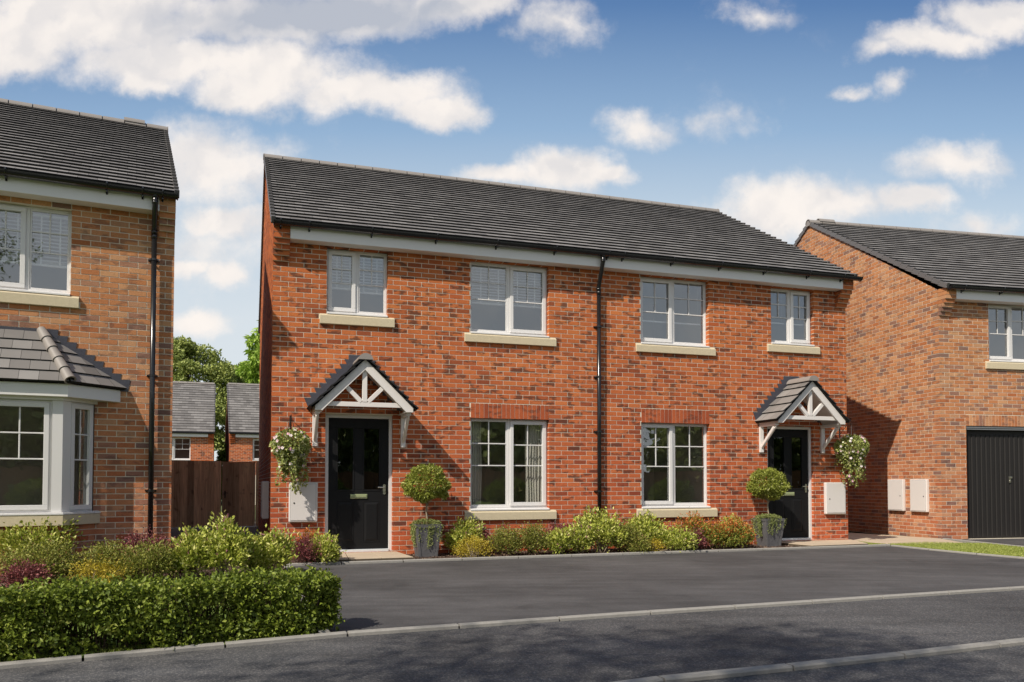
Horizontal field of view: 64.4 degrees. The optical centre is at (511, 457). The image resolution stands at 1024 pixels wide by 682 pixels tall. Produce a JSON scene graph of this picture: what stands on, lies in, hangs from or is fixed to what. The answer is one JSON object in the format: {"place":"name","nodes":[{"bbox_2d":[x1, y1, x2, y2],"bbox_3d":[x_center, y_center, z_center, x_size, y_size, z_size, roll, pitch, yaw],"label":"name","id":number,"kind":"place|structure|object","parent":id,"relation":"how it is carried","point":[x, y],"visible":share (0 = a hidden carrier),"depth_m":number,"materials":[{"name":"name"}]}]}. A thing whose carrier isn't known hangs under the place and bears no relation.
{"place":"outdoors","nodes":[
{"label":"outdoors","id":0,"kind":"place"},
{"bbox_2d":[0,556,297,589],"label":"planting bed","id":1,"kind":"object","parent":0,"point":[292,561],"depth_m":9.89,"materials":[{"name":"brown soil"}]},
{"bbox_2d":[0,558,58,588],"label":"shrub","id":2,"kind":"object","parent":1,"relation":"on","point":[18,573],"visible":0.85,"depth_m":8.53,"materials":[{"name":"purple plant"}]},
{"bbox_2d":[0,533,85,583],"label":"shrub","id":3,"kind":"object","parent":1,"relation":"on","point":[48,556],"visible":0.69,"depth_m":8.98,"materials":[{"name":"green plant"}]},
{"bbox_2d":[0,516,86,571],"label":"flowering shrub","id":4,"kind":"object","parent":1,"relation":"on","point":[11,536],"visible":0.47,"depth_m":9.73,"materials":[{"name":"green plant"}]},
{"bbox_2d":[58,553,139,582],"bbox_3d":[-4.499,1.247,8.959,0.748,0.376,0.731,0,-2,0],"label":"golden shrub","id":5,"kind":"object","parent":1,"relation":"on","point":[96,568],"visible":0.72,"depth_m":8.87,"materials":[{"name":"yellow plant"}]},
{"bbox_2d":[62,537,144,580],"bbox_3d":[-4.597,1.177,9.281,0.914,0.534,0.926,-1,-2,25],"label":"shrub","id":6,"kind":"object","parent":1,"relation":"on","point":[107,555],"visible":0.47,"depth_m":9.14,"materials":[{"name":"green plant"}]},
{"bbox_2d":[0,562,282,588],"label":"bark chips","id":7,"kind":"object","parent":1,"relation":"on","point":[207,570],"visible":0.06,"depth_m":9.82,"materials":[{"name":"brown wood"}]},
{"bbox_2d":[114,526,169,570],"bbox_3d":[-4.537,1.146,10.080,0.744,0.642,0.701,0,-2,0],"label":"shrub","id":8,"kind":"object","parent":1,"relation":"on","point":[137,539],"visible":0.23,"depth_m":10.00,"materials":[{"name":"red plant"}]},
{"bbox_2d":[105,535,180,580],"bbox_3d":[-4.114,1.153,9.126,0.790,0.568,0.687,0,-2,12],"label":"shrub","id":9,"kind":"object","parent":1,"relation":"on","point":[158,559],"visible":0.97,"depth_m":9.06,"materials":[{"name":"green plant"}]},
{"bbox_2d":[160,535,197,578],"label":"shrub","id":10,"kind":"object","parent":1,"relation":"on","point":[173,575],"visible":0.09,"depth_m":9.49,"materials":[{"name":"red plant"}]},
{"bbox_2d":[169,522,222,578],"bbox_3d":[-3.721,1.099,9.479,0.685,0.699,0.598,1,-2,-36],"label":"flowering shrub","id":11,"kind":"object","parent":1,"relation":"on","point":[188,549],"visible":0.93,"depth_m":9.37,"materials":[{"name":"green plant"}]},
{"bbox_2d":[193,510,255,575],"bbox_3d":[-3.388,1.036,9.572,0.751,0.828,0.729,0,-2,0],"label":"flowering shrub","id":12,"kind":"object","parent":1,"relation":"on","point":[227,542],"visible":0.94,"depth_m":9.47,"materials":[{"name":"green plant"}]},
{"bbox_2d":[239,535,274,573],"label":"flowering shrub","id":13,"kind":"object","parent":1,"relation":"on","point":[254,563],"visible":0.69,"depth_m":9.79,"materials":[{"name":"green plant"}]},
{"bbox_2d":[249,523,300,571],"bbox_3d":[-2.967,1.136,10.017,0.766,0.662,0.652,0,-2,0],"label":"flowering shrub","id":14,"kind":"object","parent":1,"relation":"on","point":[280,545],"visible":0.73,"depth_m":9.90,"materials":[{"name":"green plant"}]},
{"bbox_2d":[288,533,326,564],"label":"shrub","id":15,"kind":"object","parent":1,"relation":"on","point":[306,555],"visible":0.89,"depth_m":11.00,"materials":[{"name":"purple plant"}]},
{"bbox_2d":[296,525,321,562],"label":"shrub","id":16,"kind":"object","parent":1,"relation":"on","point":[308,531],"visible":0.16,"depth_m":11.27,"materials":[{"name":"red plant"}]},
{"bbox_2d":[302,528,346,562],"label":"flowering shrub","id":17,"kind":"object","parent":1,"relation":"on","point":[332,552],"visible":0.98,"depth_m":11.09,"materials":[{"name":"green plant"}]},
{"bbox_2d":[0,581,314,661],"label":"lawn","id":18,"kind":"structure","parent":0,"point":[110,647],"depth_m":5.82,"materials":[{"name":"plant"}]},
{"bbox_2d":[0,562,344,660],"bbox_3d":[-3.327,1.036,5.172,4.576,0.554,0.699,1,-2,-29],"label":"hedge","id":19,"kind":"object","parent":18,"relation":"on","point":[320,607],"visible":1,"depth_m":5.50,"materials":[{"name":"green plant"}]},
{"bbox_2d":[171,381,215,460],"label":"brick house","id":20,"kind":"structure","parent":0,"point":[193,417],"depth_m":40.91,"materials":[{"name":"tile"}]},
{"bbox_2d":[171,438,190,459],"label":"window","id":21,"kind":"structure","parent":20,"relation":"in","point":[181,447],"depth_m":41.96,"materials":[{"name":"white plastic"}]},
{"bbox_2d":[170,518,260,546],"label":"path","id":22,"kind":"structure","parent":0,"point":[174,532],"depth_m":18.85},
{"bbox_2d":[171,460,220,527],"bbox_3d":[-8.025,0.913,19.869,1.711,1.663,0.126,1,-2,-18],"label":"timber fence","id":23,"kind":"object","parent":22,"relation":"on","point":[195,493],"visible":0.49,"depth_m":19.90,"materials":[{"name":"brown wood"}]},
{"bbox_2d":[222,462,255,525],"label":"timber gate","id":24,"kind":"structure","parent":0,"point":[238,490],"depth_m":20.24,"materials":[{"name":"brown wood"}]},
{"bbox_2d":[315,551,413,561],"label":"path","id":25,"kind":"structure","parent":0,"point":[368,556],"depth_m":11.66,"materials":[{"name":"stone"}]},
{"bbox_2d":[82,499,884,660],"bbox_3d":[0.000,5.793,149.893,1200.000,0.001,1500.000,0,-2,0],"label":"ground","id":26,"kind":"structure","parent":0,"point":[261,536],"depth_m":18.79,"materials":[{"name":"soil"}]},
{"bbox_2d":[0,98,179,574],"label":"detached house","id":27,"kind":"structure","parent":26,"relation":"on","point":[86,367],"depth_m":10.69,"materials":[{"name":"orange brick"}]},
{"bbox_2d":[0,210,20,263],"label":"window blind","id":28,"kind":"object","parent":27,"relation":"attached to","point":[10,259],"depth_m":10.38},
{"bbox_2d":[0,203,71,295],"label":"window","id":29,"kind":"structure","parent":27,"relation":"in","point":[22,277],"depth_m":11.20,"materials":[{"name":"white plastic"}]},
{"bbox_2d":[32,213,67,268],"bbox_3d":[-6.012,-2.810,10.569,0.430,0.670,0.044,1,-2,-25],"label":"window blind","id":30,"kind":"object","parent":27,"relation":"attached to","point":[49,263],"depth_m":10.56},
{"bbox_2d":[0,326,129,574],"bbox_3d":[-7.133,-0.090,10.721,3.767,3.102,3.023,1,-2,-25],"label":"bay window","id":31,"kind":"structure","parent":27,"relation":"in","point":[47,429],"depth_m":10.18,"materials":[{"name":"white plastic"}]},
{"bbox_2d":[173,335,240,452],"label":"tree","id":32,"kind":"object","parent":26,"relation":"on","point":[190,356],"visible":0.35,"depth_m":51.27,"materials":[{"name":"green plant"}]},
{"bbox_2d":[216,443,225,498],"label":"bush","id":33,"kind":"object","parent":26,"relation":"on","point":[221,456],"visible":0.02,"depth_m":46.00,"materials":[{"name":"plant"}]},
{"bbox_2d":[215,360,246,450],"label":"tree","id":34,"kind":"object","parent":26,"relation":"on","point":[241,379],"visible":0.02,"depth_m":53.36,"materials":[{"name":"green plant"}]},
{"bbox_2d":[225,383,259,504],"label":"brick house","id":35,"kind":"structure","parent":26,"relation":"on","point":[242,429],"depth_m":41.35,"materials":[{"name":"tile"}]},
{"bbox_2d":[252,439,258,460],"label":"window","id":36,"kind":"structure","parent":35,"relation":"in","point":[255,451],"depth_m":43.02,"materials":[{"name":"white plastic"}]},
{"bbox_2d":[234,320,259,383],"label":"chestnut tree","id":37,"kind":"object","parent":26,"relation":"on","point":[248,371],"visible":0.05,"depth_m":46.79,"materials":[{"name":"green plant"}]},
{"bbox_2d":[255,461,258,526],"bbox_3d":[-6.287,0.935,20.451,0.312,1.655,0.102,1,-2,-18],"label":"timber fence","id":38,"kind":"object","parent":26,"relation":"on","point":[257,487],"visible":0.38,"depth_m":20.37,"materials":[{"name":"brown wood"}]},
{"bbox_2d":[284,564,329,632],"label":"kerb","id":39,"kind":"structure","parent":26,"relation":"on","point":[324,631],"depth_m":6.05,"materials":[{"name":"concrete"}]},
{"bbox_2d":[0,586,1023,668],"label":"kerb","id":40,"kind":"structure","parent":26,"relation":"on","point":[98,656],"depth_m":6.25,"materials":[{"name":"concrete"}]},
{"bbox_2d":[258,154,862,557],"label":"semi detached house","id":41,"kind":"structure","parent":26,"relation":"on","point":[422,359],"depth_m":13.76,"materials":[{"name":"red brick"}]},
{"bbox_2d":[269,417,311,494],"bbox_3d":[-3.224,-0.016,11.831,0.617,1.138,0.606,1,-2,-18],"label":"hanging basket","id":42,"kind":"object","parent":41,"relation":"hanging from","point":[284,450],"visible":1,"depth_m":11.69,"materials":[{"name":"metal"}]},
{"bbox_2d":[332,255,351,289],"bbox_3d":[-2.631,-2.872,12.612,0.400,0.540,0.044,1,-2,-18],"label":"window blind","id":43,"kind":"object","parent":41,"relation":"attached to","point":[341,286],"depth_m":12.61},
{"bbox_2d":[327,249,387,317],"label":"window","id":44,"kind":"structure","parent":41,"relation":"in","point":[340,302],"depth_m":12.71,"materials":[{"name":"white plastic"}]},
{"bbox_2d":[328,418,388,548],"bbox_3d":[-2.351,0.405,12.463,0.913,1.999,0.106,1,-2,-18],"label":"front door","id":45,"kind":"structure","parent":41,"relation":"in","point":[357,448],"depth_m":12.47,"materials":[{"name":"black wood"}]},
{"bbox_2d":[360,256,382,294],"bbox_3d":[-2.237,-2.848,12.742,0.410,0.580,0.044,1,-2,-18],"label":"window blind","id":46,"kind":"object","parent":41,"relation":"attached to","point":[371,291],"depth_m":12.75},
{"bbox_2d":[471,422,481,504],"bbox_3d":[-0.610,0.099,13.239,0.242,1.360,0.060,1,-2,-18],"label":"curtain","id":47,"kind":"object","parent":41,"relation":"hanging from","point":[476,473],"visible":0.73,"depth_m":13.24,"materials":[{"name":"beige fabric"}]},
{"bbox_2d":[471,266,504,305],"bbox_3d":[-0.392,-2.814,13.357,0.600,0.610,0.044,1,-2,-18],"label":"window blind","id":48,"kind":"object","parent":41,"relation":"attached to","point":[486,302],"depth_m":13.35,"materials":[{"name":"white fabric"}]},
{"bbox_2d":[470,261,548,337],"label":"window","id":49,"kind":"structure","parent":41,"relation":"in","point":[509,320],"depth_m":14.82,"materials":[{"name":"white plastic"}]},
{"bbox_2d":[470,418,549,510],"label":"window","id":50,"kind":"structure","parent":41,"relation":"in","point":[502,443],"depth_m":15.81,"materials":[{"name":"white plastic"}]},
{"bbox_2d":[513,271,541,308],"bbox_3d":[0.210,-2.808,13.558,0.610,0.610,0.044,1,-2,-18],"label":"window blind","id":51,"kind":"object","parent":41,"relation":"attached to","point":[527,305],"depth_m":13.57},
{"bbox_2d":[525,425,541,501],"bbox_3d":[0.363,0.109,13.563,0.312,1.360,0.059,1,-2,-18],"label":"curtain","id":52,"kind":"object","parent":41,"relation":"hanging from","point":[533,483],"visible":0.81,"depth_m":13.56,"materials":[{"name":"beige fabric"}]},
{"bbox_2d":[643,320,667,322],"bbox_3d":[2.490,-2.754,14.322,0.600,0.750,0.025,1,-2,-18],"label":"blind rail","id":53,"kind":"object","parent":41,"relation":"attached to","point":[654,321],"visible":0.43,"depth_m":14.31,"materials":[{"name":"grey plastic"}]},
{"bbox_2d":[640,277,709,347],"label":"window","id":54,"kind":"structure","parent":41,"relation":"in","point":[670,301],"depth_m":15.56,"materials":[{"name":"white plastic"}]},
{"bbox_2d":[674,298,699,325],"bbox_3d":[3.092,-2.748,14.523,0.610,0.750,0.025,1,-2,-18],"label":"blind rail","id":55,"kind":"object","parent":54,"relation":"attached to","point":[690,323],"visible":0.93,"depth_m":14.54,"materials":[{"name":"grey plastic"}]},
{"bbox_2d":[641,423,710,508],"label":"window","id":56,"kind":"structure","parent":41,"relation":"in","point":[673,456],"depth_m":15.66,"materials":[{"name":"white plastic"}]},
{"bbox_2d":[768,429,808,537],"bbox_3d":[5.085,0.484,14.944,0.890,1.994,0.106,1,-2,-18],"label":"front door","id":57,"kind":"structure","parent":41,"relation":"in","point":[787,448],"depth_m":14.97,"materials":[{"name":"black wood"}]},
{"bbox_2d":[771,288,814,346],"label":"window","id":58,"kind":"structure","parent":41,"relation":"in","point":[795,309],"depth_m":15.93,"materials":[{"name":"white plastic"}]},
{"bbox_2d":[771,305,783,323],"bbox_3d":[4.904,-2.794,15.129,0.370,0.620,0.026,1,-2,-19],"label":"blind rail","id":59,"kind":"object","parent":58,"relation":"attached to","point":[781,318],"visible":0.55,"depth_m":15.15,"materials":[{"name":"grey plastic"}]},
{"bbox_2d":[833,425,869,486],"bbox_3d":[6.261,-0.005,14.975,0.649,1.165,0.638,1,-2,-18],"label":"hanging basket","id":60,"kind":"object","parent":41,"relation":"hanging from","point":[851,458],"visible":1,"depth_m":14.85,"materials":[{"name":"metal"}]},
{"bbox_2d":[289,544,889,565],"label":"kerb","id":61,"kind":"structure","parent":26,"relation":"on","point":[543,556],"depth_m":12.29,"materials":[{"name":"concrete"}]},
{"bbox_2d":[614,638,1023,681],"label":"kerb","id":62,"kind":"structure","parent":26,"relation":"on","point":[752,670],"depth_m":5.01,"materials":[{"name":"concrete"}]},
{"bbox_2d":[793,218,1023,538],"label":"garage house","id":63,"kind":"structure","parent":26,"relation":"on","point":[934,327],"depth_m":16.74,"materials":[{"name":"orange brick"}]},
{"bbox_2d":[966,430,1023,537],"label":"garage door","id":64,"kind":"structure","parent":63,"relation":"in","point":[995,458],"depth_m":16.37,"materials":[{"name":"paint"}]},
{"bbox_2d":[988,304,1023,362],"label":"window","id":65,"kind":"structure","parent":63,"relation":"in","point":[1005,322],"depth_m":17.57,"materials":[{"name":"white plastic"}]},
{"bbox_2d":[891,545,1023,558],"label":"kerb","id":66,"kind":"structure","parent":26,"relation":"on","point":[995,555],"depth_m":12.90,"materials":[{"name":"concrete"}]},
{"bbox_2d":[942,538,1023,546],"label":"kerb","id":67,"kind":"structure","parent":26,"relation":"on","point":[963,541],"depth_m":15.16,"materials":[{"name":"concrete"}]},
{"bbox_2d":[0,590,1023,681],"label":"pavement","id":68,"kind":"structure","parent":0,"point":[613,649],"depth_m":5.57,"materials":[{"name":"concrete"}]},
{"bbox_2d":[0,0,1023,460],"label":"sky","id":69,"kind":"structure","parent":0,"point":[774,116],"materials":[{"name":"blue"}]},
{"bbox_2d":[406,544,800,558],"bbox_3d":[1.648,1.526,13.173,6.916,0.001,1.020,1,-2,-19],"label":"planting bed","id":70,"kind":"object","parent":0,"point":[553,554],"visible":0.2,"depth_m":12.77,"materials":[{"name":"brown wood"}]},
{"bbox_2d":[411,523,441,556],"bbox_3d":[-1.291,1.257,12.243,0.395,0.504,0.395,1,-2,-18],"label":"planter","id":71,"kind":"object","parent":70,"relation":"on","point":[421,549],"visible":0.69,"depth_m":12.09,"materials":[{"name":"stone"}]},
{"bbox_2d":[399,462,451,548],"bbox_3d":[-1.300,0.725,12.280,0.757,1.301,0.763,-1,-2,34],"label":"topiary tree","id":72,"kind":"object","parent":71,"relation":"in","point":[417,493],"visible":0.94,"depth_m":12.12,"materials":[{"name":"green plant"}]},
{"bbox_2d":[442,514,489,553],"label":"flowering shrub","id":73,"kind":"object","parent":70,"relation":"on","point":[467,529],"visible":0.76,"depth_m":12.38,"materials":[{"name":"green plant"}]},
{"bbox_2d":[451,533,494,557],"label":"golden shrub","id":74,"kind":"object","parent":70,"relation":"on","point":[473,543],"visible":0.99,"depth_m":12.04,"materials":[{"name":"yellow plant"}]},
{"bbox_2d":[469,528,499,553],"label":"shrub","id":75,"kind":"object","parent":70,"relation":"on","point":[486,536],"visible":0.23,"depth_m":12.47,"materials":[{"name":"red plant"}]},
{"bbox_2d":[486,522,525,555],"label":"shrub","id":76,"kind":"object","parent":70,"relation":"on","point":[501,541],"visible":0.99,"depth_m":12.28,"materials":[{"name":"green plant"}]},
{"bbox_2d":[515,520,551,554],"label":"shrub","id":77,"kind":"object","parent":70,"relation":"on","point":[533,538],"visible":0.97,"depth_m":12.38,"materials":[{"name":"green plant"}]},
{"bbox_2d":[540,523,576,554],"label":"flowering shrub","id":78,"kind":"object","parent":70,"relation":"on","point":[560,541],"visible":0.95,"depth_m":12.42,"materials":[{"name":"green plant"}]},
{"bbox_2d":[546,520,571,551],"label":"shrub","id":79,"kind":"object","parent":70,"relation":"on","point":[560,525],"visible":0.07,"depth_m":12.97,"materials":[{"name":"red plant"}]},
{"bbox_2d":[565,516,597,553],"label":"flowering shrub","id":80,"kind":"object","parent":70,"relation":"on","point":[583,538],"visible":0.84,"depth_m":12.63,"materials":[{"name":"green plant"}]},
{"bbox_2d":[570,505,627,552],"bbox_3d":[1.381,1.152,12.898,1.055,0.799,0.710,0,-2,0],"label":"flowering shrub","id":81,"kind":"object","parent":70,"relation":"on","point":[601,526],"visible":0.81,"depth_m":12.81,"materials":[{"name":"green plant"}]},
{"bbox_2d":[610,520,644,551],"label":"shrub","id":82,"kind":"object","parent":70,"relation":"on","point":[629,530],"visible":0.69,"depth_m":12.84,"materials":[{"name":"green plant"}]},
{"bbox_2d":[624,533,653,552],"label":"shrub","id":83,"kind":"object","parent":70,"relation":"on","point":[639,544],"visible":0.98,"depth_m":12.79,"materials":[{"name":"green plant"}]},
{"bbox_2d":[624,509,670,545],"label":"flowering shrub","id":84,"kind":"object","parent":70,"relation":"on","point":[646,524],"visible":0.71,"depth_m":13.10,"materials":[{"name":"green plant"}]},
{"bbox_2d":[646,536,667,551],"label":"golden shrub","id":85,"kind":"object","parent":70,"relation":"on","point":[656,547],"visible":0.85,"depth_m":12.88,"materials":[{"name":"yellow plant"}]},
{"bbox_2d":[659,523,701,552],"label":"flowering shrub","id":86,"kind":"object","parent":70,"relation":"on","point":[687,540],"visible":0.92,"depth_m":13.04,"materials":[{"name":"green plant"}]},
{"bbox_2d":[671,510,712,547],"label":"shrub","id":87,"kind":"object","parent":70,"relation":"on","point":[696,523],"visible":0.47,"depth_m":13.60,"materials":[{"name":"orange plant"}]},
{"bbox_2d":[677,525,713,549],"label":"shrub","id":88,"kind":"object","parent":70,"relation":"on","point":[703,542],"visible":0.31,"depth_m":13.30,"materials":[{"name":"purple plant"}]},
{"bbox_2d":[700,517,742,548],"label":"shrub","id":89,"kind":"object","parent":70,"relation":"on","point":[718,533],"visible":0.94,"depth_m":13.45,"materials":[{"name":"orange plant"}]},
{"bbox_2d":[718,513,746,545],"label":"flowering shrub","id":90,"kind":"object","parent":70,"relation":"on","point":[726,519],"visible":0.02,"depth_m":14.08,"materials":[{"name":"yellow plant"}]},
{"bbox_2d":[721,514,758,547],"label":"shrub","id":91,"kind":"object","parent":70,"relation":"on","point":[744,533],"visible":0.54,"depth_m":13.62,"materials":[{"name":"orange plant"}]},
{"bbox_2d":[753,518,784,546],"bbox_3d":[4.494,1.317,14.209,0.395,0.504,0.395,1,-2,-18],"label":"planter","id":92,"kind":"object","parent":70,"relation":"on","point":[767,538],"visible":0.75,"depth_m":14.07,"materials":[{"name":"stone"}]},
{"bbox_2d":[746,467,792,536],"bbox_3d":[4.477,0.801,14.226,0.782,1.275,0.770,1,-2,-18],"label":"topiary tree","id":93,"kind":"object","parent":92,"relation":"in","point":[779,488],"visible":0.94,"depth_m":14.06,"materials":[{"name":"green plant"}]},
{"bbox_2d":[292,546,1023,634],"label":"driveway","id":94,"kind":"structure","parent":0,"point":[387,595],"depth_m":9.23,"materials":[{"name":"grey asphalt"}]},
{"bbox_2d":[781,539,867,546],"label":"path","id":95,"kind":"structure","parent":0,"point":[822,543],"depth_m":14.31,"materials":[{"name":"stone"}]},
{"bbox_2d":[690,645,1023,681],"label":"road","id":96,"kind":"structure","parent":0,"point":[1003,664],"depth_m":4.88,"materials":[{"name":"grey asphalt"}]},
{"bbox_2d":[848,533,940,540],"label":"path","id":97,"kind":"structure","parent":0,"point":[863,537],"depth_m":16.20,"materials":[{"name":"stone"}]},
{"bbox_2d":[863,539,961,543],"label":"path","id":98,"kind":"structure","parent":0,"point":[910,541],"depth_m":15.13,"materials":[{"name":"stone"}]},
{"bbox_2d":[890,541,1023,556],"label":"grass","id":99,"kind":"structure","parent":0,"point":[995,548],"depth_m":13.73,"materials":[{"name":"green plant"}]},
{"bbox_2d":[960,538,1023,545],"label":"driveway","id":100,"kind":"structure","parent":0,"point":[1017,541],"depth_m":15.73,"materials":[{"name":"concrete"}]}
]}

